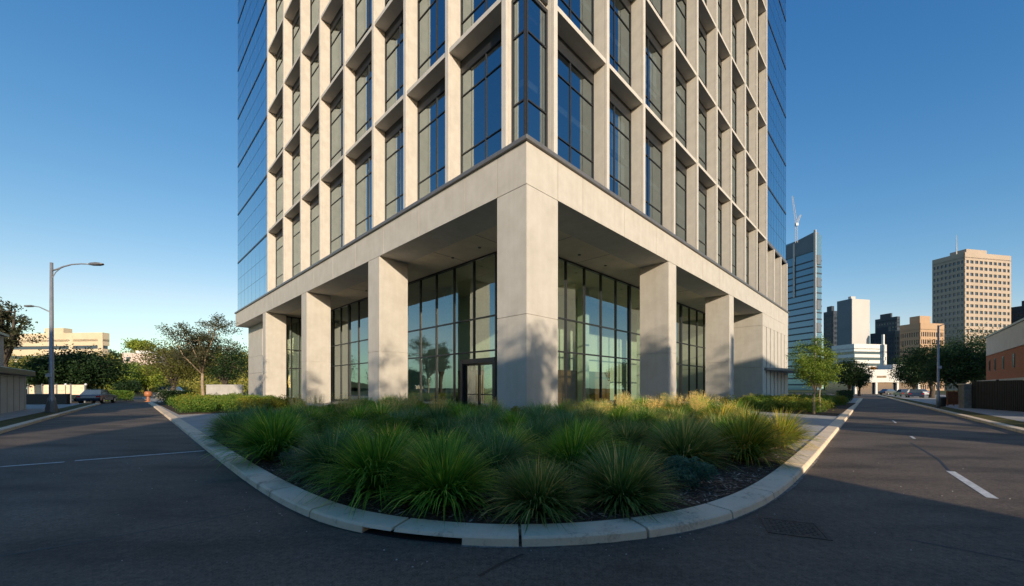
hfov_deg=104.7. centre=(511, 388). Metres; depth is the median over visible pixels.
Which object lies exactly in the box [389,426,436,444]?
leafy shrub
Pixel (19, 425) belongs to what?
kerb
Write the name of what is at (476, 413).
grass tussock
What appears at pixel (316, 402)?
seeding tussock
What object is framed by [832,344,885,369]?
white banded building
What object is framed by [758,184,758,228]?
window
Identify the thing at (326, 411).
grass tussock
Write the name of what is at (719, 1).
window
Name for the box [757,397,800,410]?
mound shrub
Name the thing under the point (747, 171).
window
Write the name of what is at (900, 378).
broad tree
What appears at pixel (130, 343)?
broad tree
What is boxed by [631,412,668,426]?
leafy shrub
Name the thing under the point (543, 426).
grass tussock
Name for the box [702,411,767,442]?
grass tussock
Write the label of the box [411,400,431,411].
grass tussock
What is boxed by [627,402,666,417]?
grass tussock
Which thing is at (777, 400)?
mound shrub
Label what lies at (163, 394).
hedge
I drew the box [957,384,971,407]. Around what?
gate pier
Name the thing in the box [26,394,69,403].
wall
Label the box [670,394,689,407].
seeding tussock
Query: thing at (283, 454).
leafy shrub
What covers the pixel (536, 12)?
corner window
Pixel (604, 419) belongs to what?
grass tussock
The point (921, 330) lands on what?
orange stone block
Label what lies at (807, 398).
mound shrub
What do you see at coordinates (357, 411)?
grass tussock
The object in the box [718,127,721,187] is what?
window
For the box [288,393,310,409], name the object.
seeding tussock
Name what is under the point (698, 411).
leafy shrub
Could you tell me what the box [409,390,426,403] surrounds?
seeding tussock
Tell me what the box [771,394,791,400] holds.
mound shrub
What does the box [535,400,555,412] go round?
grass tussock
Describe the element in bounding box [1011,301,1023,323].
dark tower
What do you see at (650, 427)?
grass tussock
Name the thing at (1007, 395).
slatted fence
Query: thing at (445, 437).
grass tussock
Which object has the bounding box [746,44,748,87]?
window
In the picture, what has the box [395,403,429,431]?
grass tussock
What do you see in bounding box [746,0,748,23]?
window
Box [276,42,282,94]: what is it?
window
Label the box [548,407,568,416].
grass tussock
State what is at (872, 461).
road
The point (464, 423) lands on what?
grass tussock
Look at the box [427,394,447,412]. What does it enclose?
seeding tussock
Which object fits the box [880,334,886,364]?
white block
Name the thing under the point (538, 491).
grass tussock
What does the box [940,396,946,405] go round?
litter bin
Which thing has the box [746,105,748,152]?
window
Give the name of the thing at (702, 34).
window
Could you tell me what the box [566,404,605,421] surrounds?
grass tussock
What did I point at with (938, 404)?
street pole
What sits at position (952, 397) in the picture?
timber screen
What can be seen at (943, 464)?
road seam
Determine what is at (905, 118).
sky
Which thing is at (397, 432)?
grass tussock
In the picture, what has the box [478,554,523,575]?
road seam
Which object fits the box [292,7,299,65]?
window
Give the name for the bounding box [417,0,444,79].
window
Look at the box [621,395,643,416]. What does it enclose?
seeding tussock
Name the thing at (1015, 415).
footpath
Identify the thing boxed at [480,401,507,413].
grass tussock
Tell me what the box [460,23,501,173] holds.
window
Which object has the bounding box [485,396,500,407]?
seeding tussock
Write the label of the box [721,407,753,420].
grass tussock
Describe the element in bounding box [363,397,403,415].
grass tussock
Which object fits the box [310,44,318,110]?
window
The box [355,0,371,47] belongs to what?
window
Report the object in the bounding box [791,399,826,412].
mound shrub
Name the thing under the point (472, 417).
grass tussock
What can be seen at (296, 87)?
window
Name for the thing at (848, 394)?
hedge
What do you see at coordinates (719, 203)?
window
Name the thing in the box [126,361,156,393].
broad tree
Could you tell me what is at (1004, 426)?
kerb
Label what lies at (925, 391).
parked car
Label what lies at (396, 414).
grass tussock
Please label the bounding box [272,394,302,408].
mound shrub
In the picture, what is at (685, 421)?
grass tussock
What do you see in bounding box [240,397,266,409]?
mound shrub
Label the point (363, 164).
window
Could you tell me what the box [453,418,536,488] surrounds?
grass tussock
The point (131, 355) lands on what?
hillside house
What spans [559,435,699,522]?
grass tussock
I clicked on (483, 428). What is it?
grass tussock
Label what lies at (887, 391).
parked car
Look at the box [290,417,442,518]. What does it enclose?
grass tussock
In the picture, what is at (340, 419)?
leafy shrub
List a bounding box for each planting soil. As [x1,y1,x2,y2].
[154,402,312,414]
[212,419,796,525]
[717,403,854,415]
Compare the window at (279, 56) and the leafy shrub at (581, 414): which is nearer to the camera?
the leafy shrub at (581, 414)
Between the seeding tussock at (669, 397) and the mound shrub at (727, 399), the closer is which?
the seeding tussock at (669, 397)
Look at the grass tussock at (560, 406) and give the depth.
17.69 m
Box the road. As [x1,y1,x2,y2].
[0,393,1023,585]
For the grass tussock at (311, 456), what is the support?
on the planting soil at (725, 477)
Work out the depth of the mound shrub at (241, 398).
30.10 m
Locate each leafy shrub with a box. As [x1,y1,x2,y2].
[278,446,309,465]
[302,414,334,436]
[320,413,369,432]
[322,401,343,409]
[330,406,355,417]
[359,412,407,430]
[361,412,409,435]
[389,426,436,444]
[401,412,439,431]
[455,402,476,408]
[507,406,524,411]
[561,408,597,424]
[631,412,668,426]
[638,406,665,413]
[662,454,719,490]
[665,401,689,409]
[666,404,696,416]
[694,408,716,419]
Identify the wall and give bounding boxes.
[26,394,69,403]
[206,385,242,395]
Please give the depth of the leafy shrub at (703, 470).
5.88 m
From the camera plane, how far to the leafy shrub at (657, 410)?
16.64 m
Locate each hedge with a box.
[105,390,134,400]
[155,390,197,402]
[836,390,853,400]
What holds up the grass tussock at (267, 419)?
on the planting soil at (725, 477)
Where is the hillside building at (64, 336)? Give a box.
[10,328,108,361]
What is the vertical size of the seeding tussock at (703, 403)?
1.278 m
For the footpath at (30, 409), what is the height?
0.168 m
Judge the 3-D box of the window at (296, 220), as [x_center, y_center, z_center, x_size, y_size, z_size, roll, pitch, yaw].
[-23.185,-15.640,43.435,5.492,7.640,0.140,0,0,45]
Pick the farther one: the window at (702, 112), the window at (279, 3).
the window at (279, 3)
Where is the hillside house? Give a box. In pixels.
[121,351,166,365]
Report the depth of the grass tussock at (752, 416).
11.38 m
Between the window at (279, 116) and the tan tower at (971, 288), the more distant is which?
the tan tower at (971, 288)
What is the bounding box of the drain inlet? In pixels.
[363,528,461,543]
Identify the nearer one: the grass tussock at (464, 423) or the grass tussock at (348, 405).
the grass tussock at (464, 423)
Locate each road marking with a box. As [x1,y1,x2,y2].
[1,462,59,466]
[75,450,203,460]
[947,471,998,498]
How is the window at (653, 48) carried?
in the office tower at (512, 203)
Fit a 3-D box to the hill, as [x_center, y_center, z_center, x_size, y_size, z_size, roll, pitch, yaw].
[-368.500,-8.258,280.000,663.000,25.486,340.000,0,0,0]
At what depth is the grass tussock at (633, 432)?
9.48 m
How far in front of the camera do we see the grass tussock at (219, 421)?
11.96 m
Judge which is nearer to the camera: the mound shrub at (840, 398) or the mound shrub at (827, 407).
the mound shrub at (827, 407)
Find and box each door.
[465,364,478,405]
[479,363,491,405]
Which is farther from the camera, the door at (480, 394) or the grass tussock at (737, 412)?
the door at (480, 394)
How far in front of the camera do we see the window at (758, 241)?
52.39 m
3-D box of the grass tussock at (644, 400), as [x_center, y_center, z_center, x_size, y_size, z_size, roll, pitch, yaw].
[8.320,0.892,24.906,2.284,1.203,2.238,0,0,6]
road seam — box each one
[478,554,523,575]
[906,539,1023,561]
[911,443,951,474]
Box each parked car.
[76,390,116,403]
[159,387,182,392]
[878,389,895,394]
[893,389,913,396]
[905,389,924,397]
[921,389,928,395]
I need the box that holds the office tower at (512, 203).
[234,0,797,412]
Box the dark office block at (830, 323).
[824,306,836,389]
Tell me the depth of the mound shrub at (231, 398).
30.37 m
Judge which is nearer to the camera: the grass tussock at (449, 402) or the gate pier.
the grass tussock at (449, 402)
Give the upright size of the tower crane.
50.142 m
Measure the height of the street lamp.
9.300 m
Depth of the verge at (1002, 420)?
22.53 m
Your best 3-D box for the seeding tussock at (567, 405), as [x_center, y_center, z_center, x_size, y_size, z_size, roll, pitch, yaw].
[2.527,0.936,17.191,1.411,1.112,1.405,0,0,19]
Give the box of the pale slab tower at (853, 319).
[837,296,869,345]
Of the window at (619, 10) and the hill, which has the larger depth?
the hill
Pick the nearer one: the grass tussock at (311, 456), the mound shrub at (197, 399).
the grass tussock at (311, 456)
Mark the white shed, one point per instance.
(12, 389)
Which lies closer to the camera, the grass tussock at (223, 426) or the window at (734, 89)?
the grass tussock at (223, 426)
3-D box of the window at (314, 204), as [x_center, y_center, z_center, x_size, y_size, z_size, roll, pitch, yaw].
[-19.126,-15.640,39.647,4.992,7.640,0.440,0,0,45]
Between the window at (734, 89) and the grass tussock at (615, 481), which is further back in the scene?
the window at (734, 89)
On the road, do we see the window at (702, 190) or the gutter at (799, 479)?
the gutter at (799, 479)
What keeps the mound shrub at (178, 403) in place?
on the planting soil at (171, 408)
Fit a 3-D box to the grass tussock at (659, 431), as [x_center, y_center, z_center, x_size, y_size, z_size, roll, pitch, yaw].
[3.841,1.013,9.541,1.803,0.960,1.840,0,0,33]
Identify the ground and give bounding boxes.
[26,389,957,396]
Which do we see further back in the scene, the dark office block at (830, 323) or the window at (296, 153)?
the dark office block at (830, 323)
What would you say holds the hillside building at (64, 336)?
on the hill
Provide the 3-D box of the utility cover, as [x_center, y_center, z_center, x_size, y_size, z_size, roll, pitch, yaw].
[3.219,1.595,4.525,0.580,0.009,0.580,0,0,24]
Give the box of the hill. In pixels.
[11,359,247,393]
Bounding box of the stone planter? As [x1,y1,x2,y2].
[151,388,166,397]
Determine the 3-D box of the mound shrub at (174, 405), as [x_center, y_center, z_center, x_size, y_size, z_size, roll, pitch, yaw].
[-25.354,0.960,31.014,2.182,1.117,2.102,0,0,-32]
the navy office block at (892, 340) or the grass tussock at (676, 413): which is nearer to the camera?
the grass tussock at (676, 413)
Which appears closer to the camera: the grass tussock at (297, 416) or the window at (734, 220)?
the grass tussock at (297, 416)
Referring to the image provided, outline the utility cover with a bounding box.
[760,517,832,540]
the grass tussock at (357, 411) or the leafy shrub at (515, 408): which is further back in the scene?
the leafy shrub at (515, 408)
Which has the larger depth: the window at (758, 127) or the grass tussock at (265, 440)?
the window at (758, 127)
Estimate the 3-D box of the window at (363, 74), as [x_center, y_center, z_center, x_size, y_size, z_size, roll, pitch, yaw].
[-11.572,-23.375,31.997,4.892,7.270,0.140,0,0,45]
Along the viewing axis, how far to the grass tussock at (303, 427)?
9.67 m
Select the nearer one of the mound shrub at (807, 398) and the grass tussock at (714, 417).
the grass tussock at (714, 417)
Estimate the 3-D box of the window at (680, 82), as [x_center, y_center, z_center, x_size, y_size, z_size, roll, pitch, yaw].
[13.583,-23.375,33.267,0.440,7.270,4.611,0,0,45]
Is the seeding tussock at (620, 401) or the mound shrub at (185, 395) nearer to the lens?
the seeding tussock at (620, 401)
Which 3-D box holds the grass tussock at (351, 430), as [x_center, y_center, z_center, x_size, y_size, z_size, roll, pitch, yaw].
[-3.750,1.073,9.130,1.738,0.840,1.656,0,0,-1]
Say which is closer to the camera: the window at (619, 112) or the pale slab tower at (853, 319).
the window at (619, 112)
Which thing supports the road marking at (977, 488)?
on the road
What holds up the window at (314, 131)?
in the office tower at (512, 203)
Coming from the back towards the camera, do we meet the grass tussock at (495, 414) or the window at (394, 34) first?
the window at (394, 34)
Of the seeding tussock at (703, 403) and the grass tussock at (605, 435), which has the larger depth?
the seeding tussock at (703, 403)
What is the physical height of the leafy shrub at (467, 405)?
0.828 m
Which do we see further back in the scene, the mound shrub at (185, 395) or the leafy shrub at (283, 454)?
the mound shrub at (185, 395)
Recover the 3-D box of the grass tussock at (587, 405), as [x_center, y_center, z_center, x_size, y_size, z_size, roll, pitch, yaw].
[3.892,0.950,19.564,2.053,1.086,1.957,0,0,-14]
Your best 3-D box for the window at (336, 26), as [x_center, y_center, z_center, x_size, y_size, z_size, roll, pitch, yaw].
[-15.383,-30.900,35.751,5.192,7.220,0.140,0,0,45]
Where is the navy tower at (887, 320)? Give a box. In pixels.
[875,313,899,332]
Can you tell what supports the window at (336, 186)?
in the office tower at (512, 203)
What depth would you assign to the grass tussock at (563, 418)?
10.85 m
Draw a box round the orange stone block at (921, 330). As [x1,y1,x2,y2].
[900,316,943,390]
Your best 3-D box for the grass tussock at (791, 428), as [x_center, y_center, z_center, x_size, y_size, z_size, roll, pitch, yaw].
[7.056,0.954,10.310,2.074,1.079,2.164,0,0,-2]
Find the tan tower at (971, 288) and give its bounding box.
[932,235,1010,389]
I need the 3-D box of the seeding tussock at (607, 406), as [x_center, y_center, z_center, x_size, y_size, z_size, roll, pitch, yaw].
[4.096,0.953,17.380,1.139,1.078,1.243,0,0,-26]
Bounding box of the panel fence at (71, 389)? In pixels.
[27,384,85,402]
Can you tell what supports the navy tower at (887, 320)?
on the ground
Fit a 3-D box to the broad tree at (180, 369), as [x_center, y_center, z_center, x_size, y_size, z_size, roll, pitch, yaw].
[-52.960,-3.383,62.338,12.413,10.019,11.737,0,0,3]
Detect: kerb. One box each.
[0,403,100,433]
[148,398,862,546]
[878,395,1023,433]
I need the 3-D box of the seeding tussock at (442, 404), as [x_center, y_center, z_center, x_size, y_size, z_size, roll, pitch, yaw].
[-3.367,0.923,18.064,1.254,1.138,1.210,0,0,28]
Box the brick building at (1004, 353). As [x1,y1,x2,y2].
[982,318,1023,380]
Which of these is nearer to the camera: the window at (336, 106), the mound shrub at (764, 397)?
the mound shrub at (764, 397)
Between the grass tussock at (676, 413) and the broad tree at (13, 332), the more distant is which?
the broad tree at (13, 332)
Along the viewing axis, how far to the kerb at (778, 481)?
4.65 m
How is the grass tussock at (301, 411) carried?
on the planting soil at (725, 477)
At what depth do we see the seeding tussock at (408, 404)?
17.82 m
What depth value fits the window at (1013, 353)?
30.44 m
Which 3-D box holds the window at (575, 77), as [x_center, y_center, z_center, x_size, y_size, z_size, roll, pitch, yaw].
[3.321,-15.640,22.636,0.140,7.640,4.747,0,0,45]
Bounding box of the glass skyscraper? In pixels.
[786,229,821,389]
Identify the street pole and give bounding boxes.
[936,323,947,407]
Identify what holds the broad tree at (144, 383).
on the ground
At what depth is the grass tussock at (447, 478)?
4.86 m
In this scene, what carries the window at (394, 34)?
in the office tower at (512, 203)
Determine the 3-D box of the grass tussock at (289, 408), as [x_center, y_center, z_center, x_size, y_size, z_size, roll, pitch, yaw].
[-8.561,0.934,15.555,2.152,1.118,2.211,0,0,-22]
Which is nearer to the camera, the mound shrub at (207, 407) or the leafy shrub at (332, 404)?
the leafy shrub at (332, 404)
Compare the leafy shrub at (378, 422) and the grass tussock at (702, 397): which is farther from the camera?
the grass tussock at (702, 397)
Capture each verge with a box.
[0,403,94,427]
[882,395,1023,427]
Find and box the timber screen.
[946,390,957,405]
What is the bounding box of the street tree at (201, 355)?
[154,312,242,395]
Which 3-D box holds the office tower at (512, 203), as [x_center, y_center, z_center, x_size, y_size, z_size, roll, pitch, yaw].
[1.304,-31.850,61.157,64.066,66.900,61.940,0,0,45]
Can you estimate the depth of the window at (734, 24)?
44.96 m
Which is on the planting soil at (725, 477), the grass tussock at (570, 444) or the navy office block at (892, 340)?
the grass tussock at (570, 444)
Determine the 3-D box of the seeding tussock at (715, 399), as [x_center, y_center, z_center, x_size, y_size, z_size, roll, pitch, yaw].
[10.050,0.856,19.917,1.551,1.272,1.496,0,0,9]
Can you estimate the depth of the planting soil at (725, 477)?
5.38 m
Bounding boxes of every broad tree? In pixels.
[0,297,47,366]
[8,340,145,389]
[9,353,99,386]
[103,367,140,387]
[106,379,144,392]
[121,338,155,350]
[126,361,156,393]
[128,335,214,390]
[132,365,166,391]
[189,338,247,384]
[832,358,877,389]
[853,369,872,395]
[884,353,908,364]
[887,359,927,388]
[890,338,969,397]
[915,338,985,389]
[930,322,1003,379]
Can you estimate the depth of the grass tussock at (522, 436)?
7.90 m
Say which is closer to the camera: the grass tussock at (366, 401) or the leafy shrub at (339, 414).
the leafy shrub at (339, 414)
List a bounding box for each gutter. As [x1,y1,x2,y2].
[148,403,359,532]
[461,404,858,547]
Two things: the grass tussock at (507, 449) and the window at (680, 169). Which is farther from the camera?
the window at (680, 169)
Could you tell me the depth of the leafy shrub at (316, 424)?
11.98 m
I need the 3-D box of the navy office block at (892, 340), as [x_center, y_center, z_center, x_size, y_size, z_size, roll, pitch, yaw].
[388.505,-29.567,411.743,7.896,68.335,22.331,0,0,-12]
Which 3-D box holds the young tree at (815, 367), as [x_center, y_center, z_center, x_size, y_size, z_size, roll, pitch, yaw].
[17.456,-0.802,22.835,2.776,4.609,3.084,0,0,44]
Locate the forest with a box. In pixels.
[8,348,247,393]
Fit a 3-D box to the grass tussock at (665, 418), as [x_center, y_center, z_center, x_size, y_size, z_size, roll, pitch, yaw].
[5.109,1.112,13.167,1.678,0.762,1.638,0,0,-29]
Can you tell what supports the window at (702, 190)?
in the office tower at (512, 203)
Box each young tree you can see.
[786,334,843,413]
[799,357,845,410]
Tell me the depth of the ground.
211.44 m
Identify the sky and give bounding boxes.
[0,0,1023,388]
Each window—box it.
[276,0,282,30]
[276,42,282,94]
[276,104,282,157]
[276,165,282,221]
[276,228,282,286]
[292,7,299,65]
[292,75,299,135]
[292,143,299,205]
[292,212,299,276]
[310,0,318,33]
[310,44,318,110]
[310,119,318,187]
[310,194,318,265]
[330,4,342,82]
[330,88,342,166]
[330,172,342,253]
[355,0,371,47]
[355,50,371,141]
[355,145,371,237]
[385,10,402,111]
[385,116,402,219]
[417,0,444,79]
[417,76,444,199]
[460,0,496,36]
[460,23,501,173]
[511,0,525,142]
[526,0,547,147]
[540,0,547,5]
[558,0,593,44]
[558,35,593,178]
[609,0,630,86]
[609,88,630,203]
[645,22,662,121]
[645,125,662,225]
[649,0,662,20]
[675,0,686,57]
[675,65,686,148]
[675,156,686,241]
[698,18,706,87]
[698,98,706,170]
[698,179,706,255]
[718,0,721,34]
[718,54,721,110]
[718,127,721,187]
[718,200,721,265]
[732,13,736,64]
[732,80,736,134]
[732,147,736,204]
[732,214,736,275]
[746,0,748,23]
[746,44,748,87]
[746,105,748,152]
[746,167,748,217]
[746,229,748,283]
[758,14,758,46]
[758,71,758,107]
[758,127,758,167]
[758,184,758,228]
[758,241,758,290]
[1013,353,1014,367]
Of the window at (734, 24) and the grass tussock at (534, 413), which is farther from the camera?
the window at (734, 24)
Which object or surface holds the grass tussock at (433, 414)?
on the planting soil at (725, 477)
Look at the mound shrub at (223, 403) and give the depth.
25.63 m
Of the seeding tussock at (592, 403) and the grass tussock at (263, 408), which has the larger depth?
the seeding tussock at (592, 403)
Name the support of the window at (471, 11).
in the office tower at (512, 203)
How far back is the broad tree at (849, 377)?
68.78 m
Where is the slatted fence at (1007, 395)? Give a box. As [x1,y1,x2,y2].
[972,379,1023,411]
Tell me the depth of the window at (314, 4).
40.76 m
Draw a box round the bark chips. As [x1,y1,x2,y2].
[215,435,794,522]
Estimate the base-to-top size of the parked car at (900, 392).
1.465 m
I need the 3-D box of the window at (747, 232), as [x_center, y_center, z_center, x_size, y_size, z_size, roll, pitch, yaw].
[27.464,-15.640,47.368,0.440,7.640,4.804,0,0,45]
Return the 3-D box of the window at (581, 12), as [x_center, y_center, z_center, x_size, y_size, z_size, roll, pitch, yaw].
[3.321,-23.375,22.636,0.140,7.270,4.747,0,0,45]
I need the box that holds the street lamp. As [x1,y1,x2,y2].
[24,262,103,412]
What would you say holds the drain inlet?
in the kerb at (778, 481)
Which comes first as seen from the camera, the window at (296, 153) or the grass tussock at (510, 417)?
the grass tussock at (510, 417)
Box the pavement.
[142,397,858,527]
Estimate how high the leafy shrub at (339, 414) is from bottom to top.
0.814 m
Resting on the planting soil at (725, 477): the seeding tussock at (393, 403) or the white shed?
the seeding tussock at (393, 403)
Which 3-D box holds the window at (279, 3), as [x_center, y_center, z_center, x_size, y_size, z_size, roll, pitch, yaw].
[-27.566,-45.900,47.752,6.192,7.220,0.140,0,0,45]
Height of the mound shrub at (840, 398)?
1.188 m
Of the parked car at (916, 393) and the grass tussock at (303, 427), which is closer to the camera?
the grass tussock at (303, 427)
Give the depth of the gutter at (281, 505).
5.53 m
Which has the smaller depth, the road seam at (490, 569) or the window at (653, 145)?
the road seam at (490, 569)
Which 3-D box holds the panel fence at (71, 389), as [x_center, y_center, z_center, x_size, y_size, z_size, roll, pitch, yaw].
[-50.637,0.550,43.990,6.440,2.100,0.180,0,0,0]
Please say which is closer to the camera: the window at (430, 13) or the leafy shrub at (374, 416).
the leafy shrub at (374, 416)
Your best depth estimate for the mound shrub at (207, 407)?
24.50 m
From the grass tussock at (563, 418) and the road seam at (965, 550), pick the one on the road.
the road seam at (965, 550)
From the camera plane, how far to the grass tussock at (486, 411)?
13.66 m
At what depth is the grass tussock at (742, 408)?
13.63 m
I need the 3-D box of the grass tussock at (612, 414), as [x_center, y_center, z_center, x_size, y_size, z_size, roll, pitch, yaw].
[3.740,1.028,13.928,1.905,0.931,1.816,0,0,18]
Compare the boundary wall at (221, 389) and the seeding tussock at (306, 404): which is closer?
the seeding tussock at (306, 404)
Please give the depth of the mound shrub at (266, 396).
32.61 m
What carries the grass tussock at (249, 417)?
on the planting soil at (725, 477)
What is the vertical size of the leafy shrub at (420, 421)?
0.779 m
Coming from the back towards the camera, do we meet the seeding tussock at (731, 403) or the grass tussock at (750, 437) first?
the seeding tussock at (731, 403)
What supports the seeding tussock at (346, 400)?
on the planting soil at (725, 477)
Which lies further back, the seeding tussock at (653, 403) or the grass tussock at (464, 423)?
the seeding tussock at (653, 403)
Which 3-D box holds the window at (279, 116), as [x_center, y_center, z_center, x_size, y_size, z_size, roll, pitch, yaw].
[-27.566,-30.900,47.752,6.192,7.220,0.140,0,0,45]
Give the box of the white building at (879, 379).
[825,364,919,393]
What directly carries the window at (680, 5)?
in the office tower at (512, 203)
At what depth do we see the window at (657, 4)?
30.89 m
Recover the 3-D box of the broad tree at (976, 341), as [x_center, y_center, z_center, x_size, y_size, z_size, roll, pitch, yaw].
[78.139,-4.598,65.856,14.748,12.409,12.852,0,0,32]
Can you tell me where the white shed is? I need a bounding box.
[0,332,34,412]
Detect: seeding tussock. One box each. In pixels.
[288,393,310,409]
[310,393,325,413]
[325,393,354,415]
[353,397,365,407]
[378,394,403,412]
[397,393,418,413]
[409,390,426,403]
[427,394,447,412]
[431,398,448,410]
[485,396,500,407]
[560,397,578,412]
[582,397,601,409]
[597,398,613,412]
[614,393,634,406]
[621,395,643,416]
[645,395,664,410]
[652,396,667,410]
[659,392,676,406]
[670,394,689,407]
[685,394,709,420]
[690,390,708,402]
[704,393,723,405]
[721,400,737,408]
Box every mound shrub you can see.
[167,396,175,405]
[170,394,190,407]
[173,392,217,405]
[175,394,221,411]
[176,400,221,412]
[177,391,198,397]
[207,398,242,411]
[213,394,238,400]
[230,396,249,401]
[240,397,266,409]
[245,397,284,409]
[249,394,277,399]
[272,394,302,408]
[717,394,751,406]
[733,395,761,408]
[745,393,780,407]
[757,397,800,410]
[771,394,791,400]
[771,397,793,409]
[787,394,823,402]
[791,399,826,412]
[797,398,834,410]
[815,394,839,407]
[820,392,849,404]
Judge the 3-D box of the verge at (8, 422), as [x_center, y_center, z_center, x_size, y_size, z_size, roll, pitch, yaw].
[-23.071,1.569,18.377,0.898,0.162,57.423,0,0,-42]
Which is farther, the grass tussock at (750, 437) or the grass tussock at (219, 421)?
the grass tussock at (219, 421)
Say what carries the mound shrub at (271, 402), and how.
on the planting soil at (171, 408)
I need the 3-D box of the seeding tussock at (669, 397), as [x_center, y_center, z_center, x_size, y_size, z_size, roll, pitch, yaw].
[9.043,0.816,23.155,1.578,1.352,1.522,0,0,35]
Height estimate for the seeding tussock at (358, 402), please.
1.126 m
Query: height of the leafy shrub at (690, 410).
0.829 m
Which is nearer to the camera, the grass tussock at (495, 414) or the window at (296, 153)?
the grass tussock at (495, 414)
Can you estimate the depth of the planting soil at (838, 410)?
25.32 m
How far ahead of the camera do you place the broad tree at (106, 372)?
49.71 m
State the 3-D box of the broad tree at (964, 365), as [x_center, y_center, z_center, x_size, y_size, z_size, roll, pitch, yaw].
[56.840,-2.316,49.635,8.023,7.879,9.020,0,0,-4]
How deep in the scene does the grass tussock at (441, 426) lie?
10.98 m
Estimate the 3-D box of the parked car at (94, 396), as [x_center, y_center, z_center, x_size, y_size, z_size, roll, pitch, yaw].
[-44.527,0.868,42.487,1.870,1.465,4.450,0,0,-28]
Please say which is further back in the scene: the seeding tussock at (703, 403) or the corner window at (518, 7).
the corner window at (518, 7)
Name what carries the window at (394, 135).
in the office tower at (512, 203)
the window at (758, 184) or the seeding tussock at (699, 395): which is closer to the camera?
the seeding tussock at (699, 395)
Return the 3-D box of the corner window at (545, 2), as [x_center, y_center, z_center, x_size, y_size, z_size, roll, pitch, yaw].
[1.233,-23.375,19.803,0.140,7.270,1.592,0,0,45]
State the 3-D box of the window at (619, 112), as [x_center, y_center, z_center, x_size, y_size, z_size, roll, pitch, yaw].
[6.640,-15.640,26.220,0.440,7.640,4.402,0,0,45]
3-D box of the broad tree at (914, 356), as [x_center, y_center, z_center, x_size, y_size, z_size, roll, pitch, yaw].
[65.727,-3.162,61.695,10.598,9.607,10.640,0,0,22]
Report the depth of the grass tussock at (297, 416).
12.60 m
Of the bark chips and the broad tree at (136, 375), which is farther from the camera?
the broad tree at (136, 375)
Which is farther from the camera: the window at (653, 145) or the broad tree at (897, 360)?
the broad tree at (897, 360)
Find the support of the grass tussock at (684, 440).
on the planting soil at (725, 477)
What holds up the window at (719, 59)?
in the office tower at (512, 203)
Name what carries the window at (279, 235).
in the office tower at (512, 203)
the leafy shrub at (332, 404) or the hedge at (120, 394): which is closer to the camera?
the leafy shrub at (332, 404)
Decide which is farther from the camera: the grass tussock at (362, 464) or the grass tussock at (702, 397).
the grass tussock at (702, 397)
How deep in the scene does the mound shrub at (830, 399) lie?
29.59 m
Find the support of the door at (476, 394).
in the office tower at (512, 203)
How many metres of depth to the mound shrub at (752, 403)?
28.29 m
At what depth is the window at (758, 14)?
52.39 m
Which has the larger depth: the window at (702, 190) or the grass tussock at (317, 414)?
the window at (702, 190)
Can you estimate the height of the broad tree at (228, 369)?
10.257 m
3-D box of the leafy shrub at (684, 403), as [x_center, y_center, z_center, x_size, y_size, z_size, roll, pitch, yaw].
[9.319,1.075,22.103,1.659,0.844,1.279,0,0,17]
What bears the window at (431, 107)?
in the office tower at (512, 203)
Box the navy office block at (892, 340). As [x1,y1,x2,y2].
[870,326,899,363]
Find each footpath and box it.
[0,403,82,420]
[887,395,1023,421]
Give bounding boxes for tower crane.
[792,197,799,242]
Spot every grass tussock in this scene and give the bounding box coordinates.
[191,401,264,445]
[191,408,247,435]
[200,401,326,470]
[219,407,270,432]
[220,403,306,448]
[236,400,283,418]
[269,415,378,485]
[272,402,316,423]
[275,405,310,428]
[278,401,310,413]
[286,417,318,444]
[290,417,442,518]
[293,401,334,423]
[312,405,335,417]
[320,419,374,443]
[336,399,363,411]
[340,399,381,421]
[354,394,379,406]
[358,419,430,458]
[359,417,513,525]
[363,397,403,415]
[374,395,405,410]
[385,407,407,422]
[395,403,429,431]
[399,423,480,464]
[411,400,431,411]
[416,402,457,431]
[424,412,470,438]
[437,398,452,408]
[441,416,482,438]
[443,397,478,421]
[450,404,490,424]
[452,406,494,428]
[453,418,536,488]
[455,414,503,448]
[475,448,597,533]
[476,403,512,418]
[477,419,547,463]
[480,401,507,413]
[487,407,510,423]
[492,407,534,427]
[505,396,560,426]
[511,408,573,454]
[522,409,636,483]
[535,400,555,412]
[546,412,627,448]
[547,403,589,439]
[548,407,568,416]
[550,400,572,411]
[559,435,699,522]
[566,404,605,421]
[579,398,602,410]
[581,413,620,433]
[584,403,610,424]
[602,406,631,427]
[604,416,654,452]
[611,402,636,417]
[617,406,664,428]
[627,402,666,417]
[627,411,744,471]
[631,419,666,438]
[638,394,651,404]
[640,413,683,447]
[654,414,679,423]
[655,405,698,422]
[668,414,701,430]
[683,394,725,415]
[691,399,748,425]
[698,407,744,441]
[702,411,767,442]
[704,401,819,469]
[708,395,753,411]
[719,401,762,416]
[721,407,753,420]
[730,407,776,425]
[757,406,826,449]
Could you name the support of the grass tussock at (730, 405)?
on the planting soil at (725, 477)
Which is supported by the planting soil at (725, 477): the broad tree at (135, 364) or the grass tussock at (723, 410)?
the grass tussock at (723, 410)
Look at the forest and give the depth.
145.32 m
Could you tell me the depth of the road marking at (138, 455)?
9.26 m

